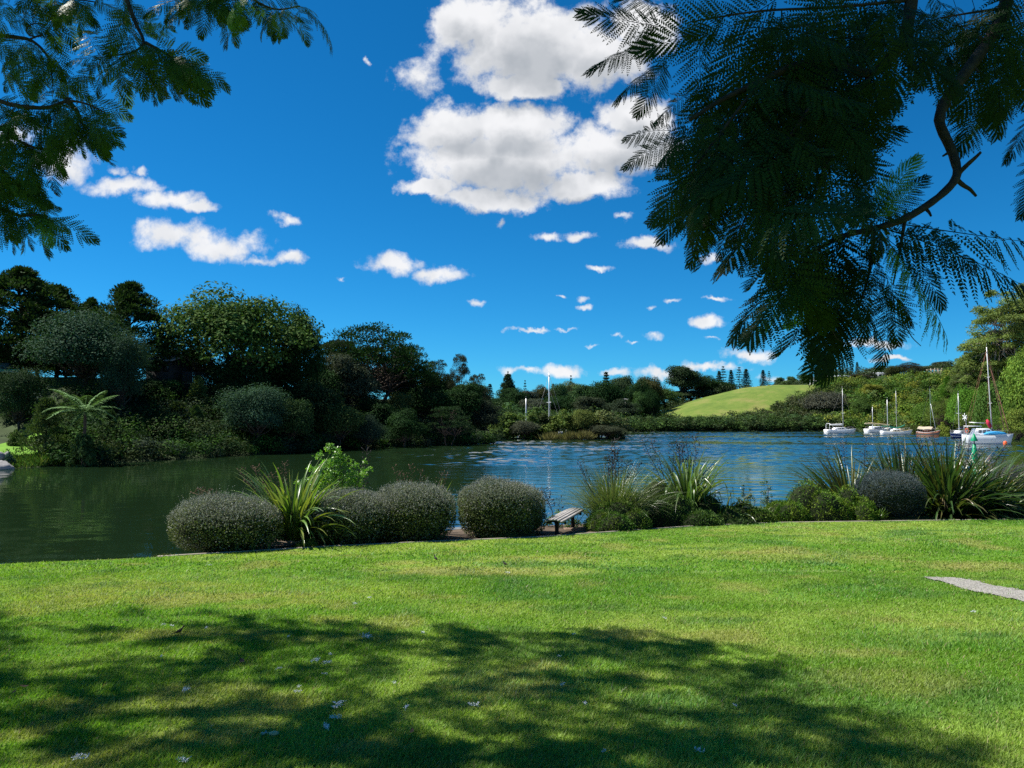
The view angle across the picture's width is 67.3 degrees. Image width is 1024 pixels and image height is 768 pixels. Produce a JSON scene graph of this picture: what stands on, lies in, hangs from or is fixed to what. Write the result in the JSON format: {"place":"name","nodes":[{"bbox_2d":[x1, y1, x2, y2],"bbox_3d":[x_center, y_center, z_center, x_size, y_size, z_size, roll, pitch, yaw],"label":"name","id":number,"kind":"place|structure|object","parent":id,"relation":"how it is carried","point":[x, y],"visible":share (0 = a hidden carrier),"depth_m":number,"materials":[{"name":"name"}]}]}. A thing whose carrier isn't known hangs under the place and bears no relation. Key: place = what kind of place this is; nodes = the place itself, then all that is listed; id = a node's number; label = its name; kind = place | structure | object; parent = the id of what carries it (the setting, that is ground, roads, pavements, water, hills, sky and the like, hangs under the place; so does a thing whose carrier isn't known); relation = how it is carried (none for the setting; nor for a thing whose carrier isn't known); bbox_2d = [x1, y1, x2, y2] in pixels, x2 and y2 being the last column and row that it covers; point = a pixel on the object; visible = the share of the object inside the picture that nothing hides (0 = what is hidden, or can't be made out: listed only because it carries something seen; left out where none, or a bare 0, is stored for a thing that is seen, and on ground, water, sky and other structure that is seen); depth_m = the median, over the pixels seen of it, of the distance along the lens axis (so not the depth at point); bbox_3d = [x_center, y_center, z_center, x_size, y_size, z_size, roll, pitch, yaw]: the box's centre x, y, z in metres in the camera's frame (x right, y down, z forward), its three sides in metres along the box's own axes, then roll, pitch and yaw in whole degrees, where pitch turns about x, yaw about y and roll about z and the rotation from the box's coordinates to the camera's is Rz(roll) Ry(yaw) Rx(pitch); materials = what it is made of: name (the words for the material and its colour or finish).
{"place":"outdoors","nodes":[
{"label":"outdoors","id":0,"kind":"place"},
{"bbox_2d":[0,433,41,467],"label":"bank lawn","id":1,"kind":"structure","parent":0,"point":[4,446],"depth_m":65.84,"materials":[{"name":"green plant"}]},
{"bbox_2d":[3,397,72,455],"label":"evergreen shrub","id":2,"kind":"object","parent":1,"relation":"on","point":[44,427],"visible":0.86,"depth_m":62.53,"materials":[{"name":"green plant"}]},
{"bbox_2d":[7,444,119,467],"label":"weeds","id":3,"kind":"object","parent":1,"relation":"on","point":[37,457],"visible":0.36,"depth_m":60.07,"materials":[{"name":"green plant"}]},
{"bbox_2d":[0,369,1011,467],"bbox_3d":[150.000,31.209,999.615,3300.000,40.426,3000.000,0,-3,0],"label":"terrain","id":4,"kind":"structure","parent":0,"point":[7,427],"depth_m":83.54,"materials":[{"name":"green plant"}]},
{"bbox_2d":[0,299,39,369],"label":"evergreen tree","id":5,"kind":"object","parent":4,"relation":"on","point":[19,323],"visible":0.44,"depth_m":84.53,"materials":[{"name":"green plant"}]},
{"bbox_2d":[0,365,61,429],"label":"broadleaf tree","id":6,"kind":"object","parent":4,"relation":"on","point":[15,390],"visible":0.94,"depth_m":73.64,"materials":[{"name":"green plant"}]},
{"bbox_2d":[0,265,83,371],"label":"evergreen tree","id":7,"kind":"object","parent":4,"relation":"on","point":[29,284],"visible":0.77,"depth_m":86.80,"materials":[{"name":"green plant"}]},
{"bbox_2d":[8,283,99,376],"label":"evergreen tree","id":8,"kind":"object","parent":4,"relation":"on","point":[68,297],"visible":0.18,"depth_m":92.02,"materials":[{"name":"green plant"}]},
{"bbox_2d":[65,431,98,466],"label":"shrub","id":9,"kind":"object","parent":4,"relation":"on","point":[83,451],"visible":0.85,"depth_m":59.93,"materials":[{"name":"green plant"}]},
{"bbox_2d":[44,389,120,433],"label":"tree fern","id":10,"kind":"object","parent":4,"relation":"on","point":[83,408],"visible":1,"depth_m":62.29,"materials":[{"name":"green plant"}]},
{"bbox_2d":[11,306,159,398],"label":"broadleaf tree","id":11,"kind":"object","parent":4,"relation":"on","point":[70,339],"visible":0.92,"depth_m":78.06,"materials":[{"name":"green plant"}]},
{"bbox_2d":[88,330,153,417],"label":"broadleaf tree","id":12,"kind":"object","parent":4,"relation":"on","point":[113,374],"visible":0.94,"depth_m":77.72,"materials":[{"name":"green plant"}]},
{"bbox_2d":[53,280,202,377],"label":"evergreen tree","id":13,"kind":"object","parent":4,"relation":"on","point":[128,298],"visible":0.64,"depth_m":90.50,"materials":[{"name":"green plant"}]},
{"bbox_2d":[138,412,184,434],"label":"bush","id":14,"kind":"object","parent":4,"relation":"on","point":[174,415],"visible":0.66,"depth_m":76.24,"materials":[{"name":"green plant"}]},
{"bbox_2d":[146,355,197,396],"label":"house","id":15,"kind":"structure","parent":4,"relation":"on","point":[171,370],"depth_m":91.17,"materials":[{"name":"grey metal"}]},
{"bbox_2d":[147,401,200,437],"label":"evergreen shrub","id":16,"kind":"object","parent":4,"relation":"on","point":[178,406],"visible":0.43,"depth_m":79.45,"materials":[{"name":"green plant"}]},
{"bbox_2d":[184,375,212,418],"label":"evergreen shrub","id":17,"kind":"object","parent":4,"relation":"on","point":[198,387],"visible":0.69,"depth_m":87.61,"materials":[{"name":"green plant"}]},
{"bbox_2d":[138,281,327,376],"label":"broadleaf tree","id":18,"kind":"object","parent":4,"relation":"on","point":[219,325],"visible":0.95,"depth_m":92.72,"materials":[{"name":"green plant"}]},
{"bbox_2d":[196,354,271,396],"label":"round tree","id":19,"kind":"object","parent":4,"relation":"on","point":[231,373],"visible":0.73,"depth_m":91.52,"materials":[{"name":"green plant"}]},
{"bbox_2d":[209,382,292,448],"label":"broadleaf tree","id":20,"kind":"object","parent":4,"relation":"on","point":[256,404],"visible":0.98,"depth_m":82.68,"materials":[{"name":"green plant"}]},
{"bbox_2d":[27,371,506,463],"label":"undergrowth","id":21,"kind":"object","parent":4,"relation":"on","point":[175,445],"visible":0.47,"depth_m":77.56,"materials":[{"name":"green plant"}]},
{"bbox_2d":[247,359,318,407],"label":"round tree","id":22,"kind":"object","parent":4,"relation":"on","point":[281,374],"visible":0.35,"depth_m":97.39,"materials":[{"name":"green plant"}]},
{"bbox_2d":[267,397,316,450],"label":"round tree","id":23,"kind":"object","parent":4,"relation":"on","point":[299,416],"visible":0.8,"depth_m":85.92,"materials":[{"name":"green plant"}]},
{"bbox_2d":[271,304,328,393],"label":"broadleaf tree","id":24,"kind":"object","parent":4,"relation":"on","point":[308,359],"visible":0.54,"depth_m":98.73,"materials":[{"name":"green plant"}]},
{"bbox_2d":[278,380,346,434],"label":"round tree","id":25,"kind":"object","parent":4,"relation":"on","point":[313,395],"visible":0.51,"depth_m":93.62,"materials":[{"name":"green plant"}]},
{"bbox_2d":[303,369,352,403],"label":"round tree","id":26,"kind":"object","parent":4,"relation":"on","point":[331,380],"visible":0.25,"depth_m":104.25,"materials":[{"name":"green plant"}]},
{"bbox_2d":[312,402,366,447],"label":"round tree","id":27,"kind":"object","parent":4,"relation":"on","point":[345,420],"visible":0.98,"depth_m":92.67,"materials":[{"name":"green plant"}]},
{"bbox_2d":[325,352,381,407],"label":"round tree","id":28,"kind":"object","parent":4,"relation":"on","point":[360,380],"visible":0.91,"depth_m":106.20,"materials":[{"name":"green plant"}]},
{"bbox_2d":[347,413,391,447],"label":"broadleaf tree","id":29,"kind":"object","parent":4,"relation":"on","point":[370,429],"visible":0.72,"depth_m":96.15,"materials":[{"name":"green plant"}]},
{"bbox_2d":[353,397,398,426],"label":"round tree","id":30,"kind":"object","parent":4,"relation":"on","point":[382,411],"visible":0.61,"depth_m":104.41,"materials":[{"name":"green plant"}]},
{"bbox_2d":[320,321,435,403],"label":"layered tree","id":31,"kind":"object","parent":4,"relation":"on","point":[372,355],"visible":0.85,"depth_m":113.10,"materials":[{"name":"green plant"}]},
{"bbox_2d":[383,392,415,415],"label":"round tree","id":32,"kind":"object","parent":4,"relation":"on","point":[401,400],"visible":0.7,"depth_m":111.06,"materials":[{"name":"green plant"}]},
{"bbox_2d":[382,407,430,446],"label":"round tree","id":33,"kind":"object","parent":4,"relation":"on","point":[406,424],"visible":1,"depth_m":99.74,"materials":[{"name":"green plant"}]},
{"bbox_2d":[375,347,443,393],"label":"layered tree","id":34,"kind":"object","parent":4,"relation":"on","point":[431,381],"visible":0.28,"depth_m":120.49,"materials":[{"name":"green plant"}]},
{"bbox_2d":[397,386,465,426],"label":"round tree","id":35,"kind":"object","parent":4,"relation":"on","point":[426,400],"visible":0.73,"depth_m":115.43,"materials":[{"name":"green plant"}]},
{"bbox_2d":[426,406,476,445],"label":"layered tree","id":36,"kind":"object","parent":4,"relation":"on","point":[453,423],"visible":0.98,"depth_m":107.17,"materials":[{"name":"green plant"}]},
{"bbox_2d":[445,354,470,428],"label":"sparse tree","id":37,"kind":"object","parent":4,"relation":"on","point":[464,370],"visible":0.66,"depth_m":123.79,"materials":[{"name":"green plant"}]},
{"bbox_2d":[446,382,484,429],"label":"round tree","id":38,"kind":"object","parent":4,"relation":"on","point":[470,395],"visible":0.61,"depth_m":118.96,"materials":[{"name":"green plant"}]},
{"bbox_2d":[466,399,505,431],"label":"round tree","id":39,"kind":"object","parent":4,"relation":"on","point":[486,414],"visible":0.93,"depth_m":119.03,"materials":[{"name":"green plant"}]},
{"bbox_2d":[495,387,530,406],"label":"round tree","id":40,"kind":"object","parent":4,"relation":"on","point":[512,394],"visible":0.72,"depth_m":238.21,"materials":[{"name":"green plant"}]},
{"bbox_2d":[414,379,672,428],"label":"wood","id":41,"kind":"object","parent":4,"relation":"on","point":[512,408],"visible":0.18,"depth_m":211.09,"materials":[{"name":"green plant"}]},
{"bbox_2d":[541,395,575,412],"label":"round tree","id":42,"kind":"object","parent":4,"relation":"on","point":[563,402],"visible":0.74,"depth_m":236.81,"materials":[{"name":"green plant"}]},
{"bbox_2d":[568,396,606,412],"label":"round tree","id":43,"kind":"object","parent":4,"relation":"on","point":[587,401],"visible":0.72,"depth_m":232.09,"materials":[{"name":"green plant"}]},
{"bbox_2d":[579,379,627,405],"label":"round tree","id":44,"kind":"object","parent":4,"relation":"on","point":[610,392],"visible":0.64,"depth_m":246.35,"materials":[{"name":"green plant"}]},
{"bbox_2d":[602,398,641,415],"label":"round tree","id":45,"kind":"object","parent":4,"relation":"on","point":[622,406],"visible":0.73,"depth_m":236.06,"materials":[{"name":"green plant"}]},
{"bbox_2d":[624,379,652,402],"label":"round tree","id":46,"kind":"object","parent":4,"relation":"on","point":[638,385],"visible":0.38,"depth_m":253.78,"materials":[{"name":"green plant"}]},
{"bbox_2d":[642,388,662,416],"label":"round tree","id":47,"kind":"object","parent":4,"relation":"on","point":[652,401],"visible":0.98,"depth_m":240.89,"materials":[{"name":"green plant"}]},
{"bbox_2d":[624,410,844,431],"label":"shore bush","id":48,"kind":"object","parent":4,"relation":"on","point":[763,422],"visible":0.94,"depth_m":231.20,"materials":[{"name":"green plant"}]},
{"bbox_2d":[661,359,953,410],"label":"ridge bush","id":49,"kind":"object","parent":4,"relation":"on","point":[796,381],"visible":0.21,"depth_m":330.64,"materials":[{"name":"green plant"}]},
{"bbox_2d":[812,352,1017,434],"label":"hillside bush","id":50,"kind":"object","parent":4,"relation":"on","point":[925,382],"visible":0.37,"depth_m":252.70,"materials":[{"name":"green plant"}]},
{"bbox_2d":[922,397,952,431],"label":"layered tree","id":51,"kind":"object","parent":4,"relation":"on","point":[936,410],"visible":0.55,"depth_m":204.27,"materials":[{"name":"green plant"}]},
{"bbox_2d":[945,358,981,393],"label":"gum tree","id":52,"kind":"object","parent":4,"relation":"on","point":[954,382],"visible":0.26,"depth_m":225.52,"materials":[{"name":"green plant"}]},
{"bbox_2d":[944,383,984,422],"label":"broadleaf tree","id":53,"kind":"object","parent":4,"relation":"on","point":[965,397],"visible":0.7,"depth_m":183.97,"materials":[{"name":"green plant"}]},
{"bbox_2d":[953,334,1012,393],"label":"gum tree","id":54,"kind":"object","parent":4,"relation":"on","point":[971,378],"visible":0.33,"depth_m":214.52,"materials":[{"name":"green plant"}]},
{"bbox_2d":[967,380,1008,428],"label":"round tree","id":55,"kind":"object","parent":4,"relation":"on","point":[982,406],"visible":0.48,"depth_m":164.33,"materials":[{"name":"green plant"}]},
{"bbox_2d":[955,289,1023,385],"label":"gum tree","id":56,"kind":"object","parent":4,"relation":"on","point":[993,336],"visible":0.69,"depth_m":206.08,"materials":[{"name":"green plant"}]},
{"bbox_2d":[979,403,1020,433],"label":"layered tree","id":57,"kind":"object","parent":4,"relation":"on","point":[998,425],"visible":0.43,"depth_m":149.75,"materials":[{"name":"green plant"}]},
{"bbox_2d":[990,282,1023,360],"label":"gum tree","id":58,"kind":"object","parent":4,"relation":"on","point":[1017,318],"visible":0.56,"depth_m":197.44,"materials":[{"name":"green plant"}]},
{"bbox_2d":[996,347,1023,437],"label":"round tree","id":59,"kind":"object","parent":4,"relation":"on","point":[1013,394],"visible":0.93,"depth_m":149.43,"materials":[{"name":"green plant"}]},
{"bbox_2d":[997,408,1023,439],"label":"round tree","id":60,"kind":"object","parent":4,"relation":"on","point":[1015,420],"visible":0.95,"depth_m":134.16,"materials":[{"name":"green plant"}]},
{"bbox_2d":[0,518,1023,767],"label":"lawn","id":61,"kind":"structure","parent":0,"point":[482,604],"depth_m":6.28,"materials":[{"name":"green plant"}]},
{"bbox_2d":[0,0,332,260],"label":"jacaranda tree","id":62,"kind":"object","parent":61,"relation":"on","point":[179,74],"visible":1,"depth_m":5.02,"materials":[{"name":"green plant"}]},
{"bbox_2d":[572,0,1023,389],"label":"jacaranda tree","id":63,"kind":"object","parent":61,"relation":"on","point":[804,100],"visible":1,"depth_m":2.09,"materials":[{"name":"green plant"}]},
{"bbox_2d":[926,576,1023,600],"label":"path","id":64,"kind":"structure","parent":61,"relation":"on","point":[974,586],"depth_m":9.18,"materials":[{"name":"grey concrete"}]},
{"bbox_2d":[0,431,1023,563],"bbox_3d":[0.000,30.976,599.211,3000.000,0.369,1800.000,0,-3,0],"label":"water","id":65,"kind":"structure","parent":0,"point":[104,511],"depth_m":52.34,"materials":[{"name":"blue liquid"}]},
{"bbox_2d":[962,344,1012,443],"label":"sailboat","id":66,"kind":"object","parent":65,"relation":"on","point":[986,436],"visible":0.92,"depth_m":115.56,"materials":[{"name":"grey paint"}]},
{"bbox_2d":[0,0,1023,410],"label":"sky","id":67,"kind":"structure","parent":0,"point":[449,176],"materials":[{"name":"blue"}]},
{"bbox_2d":[505,437,625,438],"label":"mudflat","id":68,"kind":"structure","parent":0,"point":[559,438],"depth_m":141.35,"materials":[{"name":"soil"}]},
{"bbox_2d":[488,412,535,438],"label":"mangrove bush","id":69,"kind":"object","parent":68,"relation":"on","point":[510,419],"visible":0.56,"depth_m":140.08,"materials":[{"name":"green plant"}]},
{"bbox_2d":[508,420,541,438],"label":"mangrove bush","id":70,"kind":"object","parent":68,"relation":"on","point":[521,427],"visible":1,"depth_m":138.06,"materials":[{"name":"green plant"}]},
{"bbox_2d":[516,407,546,438],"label":"mangrove bush","id":71,"kind":"object","parent":68,"relation":"on","point":[532,417],"visible":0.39,"depth_m":143.64,"materials":[{"name":"green plant"}]},
{"bbox_2d":[542,409,579,433],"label":"mangrove bush","id":72,"kind":"object","parent":68,"relation":"on","point":[562,423],"visible":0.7,"depth_m":141.08,"materials":[{"name":"green plant"}]},
{"bbox_2d":[566,409,598,430],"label":"mangrove bush","id":73,"kind":"object","parent":68,"relation":"on","point":[578,418],"visible":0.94,"depth_m":140.24,"materials":[{"name":"green plant"}]},
{"bbox_2d":[578,409,617,438],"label":"mangrove bush","id":74,"kind":"object","parent":68,"relation":"on","point":[604,418],"visible":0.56,"depth_m":141.31,"materials":[{"name":"green plant"}]},
{"bbox_2d":[200,513,999,552],"bbox_3d":[2.688,4.919,18.408,88.517,4.260,9.494,1,-3,-14],"label":"garden bed","id":75,"kind":"object","parent":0,"point":[455,534],"visible":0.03,"depth_m":15.56,"materials":[{"name":"soil"}]},
{"bbox_2d":[164,486,285,552],"bbox_3d":[-4.891,2.284,13.135,2.004,1.181,1.629,0,-3,0],"label":"clipped bush","id":76,"kind":"object","parent":75,"relation":"on","point":[213,523],"visible":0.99,"depth_m":12.70,"materials":[{"name":"green plant"}]},
{"bbox_2d":[192,457,376,549],"bbox_3d":[-4.170,2.253,14.044,3.569,1.891,3.026,0,-3,0],"label":"flax plant","id":77,"kind":"object","parent":75,"relation":"on","point":[295,504],"visible":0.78,"depth_m":13.66,"materials":[{"name":"green plant"}]},
{"bbox_2d":[293,443,373,492],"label":"leafy shrub","id":78,"kind":"object","parent":75,"relation":"on","point":[338,473],"visible":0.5,"depth_m":15.45,"materials":[{"name":"green plant"}]},
{"bbox_2d":[302,475,458,545],"bbox_3d":[-2.518,2.377,14.548,3.096,1.332,1.860,1,-3,-25],"label":"clipped bush","id":79,"kind":"object","parent":75,"relation":"on","point":[415,511],"visible":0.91,"depth_m":14.12,"materials":[{"name":"green plant"}]},
{"bbox_2d":[457,469,547,537],"bbox_3d":[-0.191,2.417,15.591,1.874,1.437,2.002,0,-3,0],"label":"clipped bush","id":80,"kind":"object","parent":75,"relation":"on","point":[493,506],"visible":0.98,"depth_m":14.94,"materials":[{"name":"green plant"}]},
{"bbox_2d":[544,508,583,534],"bbox_3d":[1.113,3.024,16.105,0.392,0.641,2.053,-1,-3,17],"label":"park bench","id":81,"kind":"object","parent":75,"relation":"on","point":[564,516],"visible":0.93,"depth_m":15.72,"materials":[{"name":"grey wood"}]},
{"bbox_2d":[158,519,1011,556],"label":"kerb","id":82,"kind":"structure","parent":75,"relation":"on","point":[501,538],"depth_m":14.22,"materials":[{"name":"concrete"}]},
{"bbox_2d":[544,437,685,523],"bbox_3d":[2.347,2.227,17.502,3.622,2.045,3.269,0,-3,0],"label":"grass tussock","id":83,"kind":"object","parent":75,"relation":"on","point":[610,494],"depth_m":17.26,"materials":[{"name":"green plant"}]},
{"bbox_2d":[582,496,653,531],"bbox_3d":[2.312,2.819,16.622,1.512,0.781,1.615,0,-3,0],"label":"ground cover mound","id":84,"kind":"object","parent":75,"relation":"on","point":[616,518],"visible":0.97,"depth_m":16.30,"materials":[{"name":"green plant"}]},
{"bbox_2d":[630,476,694,508],"bbox_3d":[3.388,2.762,18.352,2.112,1.210,1.220,0,-3,0],"label":"ground cover mound","id":85,"kind":"object","parent":75,"relation":"on","point":[660,489],"visible":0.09,"depth_m":18.04,"materials":[{"name":"green plant"}]},
{"bbox_2d":[642,490,725,527],"bbox_3d":[3.854,2.854,17.582,1.988,0.890,1.151,-1,-3,16],"label":"ground cover mound","id":86,"kind":"object","parent":75,"relation":"on","point":[686,515],"visible":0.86,"depth_m":17.25,"materials":[{"name":"green plant"}]},
{"bbox_2d":[629,434,756,513],"bbox_3d":[4.272,2.232,18.668,3.480,2.056,3.204,0,-3,0],"label":"flax plant","id":87,"kind":"object","parent":75,"relation":"on","point":[693,489],"visible":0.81,"depth_m":18.45,"materials":[{"name":"green plant"}]},
{"bbox_2d":[694,493,745,518],"bbox_3d":[4.652,2.963,18.247,1.699,0.805,1.374,0,-3,0],"label":"ground cover mound","id":88,"kind":"object","parent":75,"relation":"on","point":[706,502],"visible":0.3,"depth_m":18.04,"materials":[{"name":"green plant"}]},
{"bbox_2d":[731,499,777,522],"bbox_3d":[5.432,3.061,18.270,1.690,0.628,0.937,0,-3,11],"label":"ground cover mound","id":89,"kind":"object","parent":75,"relation":"on","point":[760,515],"visible":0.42,"depth_m":17.99,"materials":[{"name":"green plant"}]},
{"bbox_2d":[765,478,848,521],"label":"juniper bush","id":90,"kind":"object","parent":75,"relation":"on","point":[806,502],"visible":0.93,"depth_m":18.50,"materials":[{"name":"green plant"}]},
{"bbox_2d":[772,435,940,505],"bbox_3d":[8.748,2.428,20.323,3.817,2.160,4.468,1,-3,-16],"label":"flax plant","id":91,"kind":"object","parent":75,"relation":"on","point":[835,482],"visible":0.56,"depth_m":20.42,"materials":[{"name":"green plant"}]},
{"bbox_2d":[834,484,879,520],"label":"juniper bush","id":92,"kind":"object","parent":75,"relation":"on","point":[857,508],"visible":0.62,"depth_m":18.56,"materials":[{"name":"green plant"}]},
{"bbox_2d":[852,466,927,517],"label":"grey ball bush","id":93,"kind":"object","parent":75,"relation":"on","point":[879,488],"visible":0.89,"depth_m":18.90,"materials":[{"name":"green plant"}]},
{"bbox_2d":[835,433,966,514],"bbox_3d":[10.582,2.435,20.721,3.649,2.262,3.413,0,-3,0],"label":"flax plant","id":94,"kind":"object","parent":75,"relation":"on","point":[895,465],"visible":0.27,"depth_m":20.67,"materials":[{"name":"green plant"}]},
{"bbox_2d":[856,431,1023,520],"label":"flax plant","id":95,"kind":"object","parent":75,"relation":"on","point":[951,487],"visible":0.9,"depth_m":19.48,"materials":[{"name":"green plant"}]},
{"bbox_2d":[924,449,1023,518],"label":"flax plant","id":96,"kind":"object","parent":75,"relation":"on","point":[1005,482],"visible":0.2,"depth_m":20.11,"materials":[{"name":"green plant"}]},
{"bbox_2d":[653,377,840,428],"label":"hill","id":97,"kind":"structure","parent":0,"point":[747,399],"depth_m":277.37,"materials":[{"name":"green plant"}]},
{"bbox_2d":[664,365,711,403],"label":"round tree","id":98,"kind":"object","parent":97,"relation":"on","point":[683,378],"visible":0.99,"depth_m":316.18,"materials":[{"name":"green plant"}]},
{"bbox_2d":[727,381,853,418],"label":"slope bush","id":99,"kind":"object","parent":97,"relation":"on","point":[790,405],"visible":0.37,"depth_m":254.31,"materials":[{"name":"green plant"}]},
{"bbox_2d":[797,391,849,410],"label":"round tree","id":100,"kind":"object","parent":97,"relation":"on","point":[823,400],"visible":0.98,"depth_m":247.12,"materials":[{"name":"green plant"}]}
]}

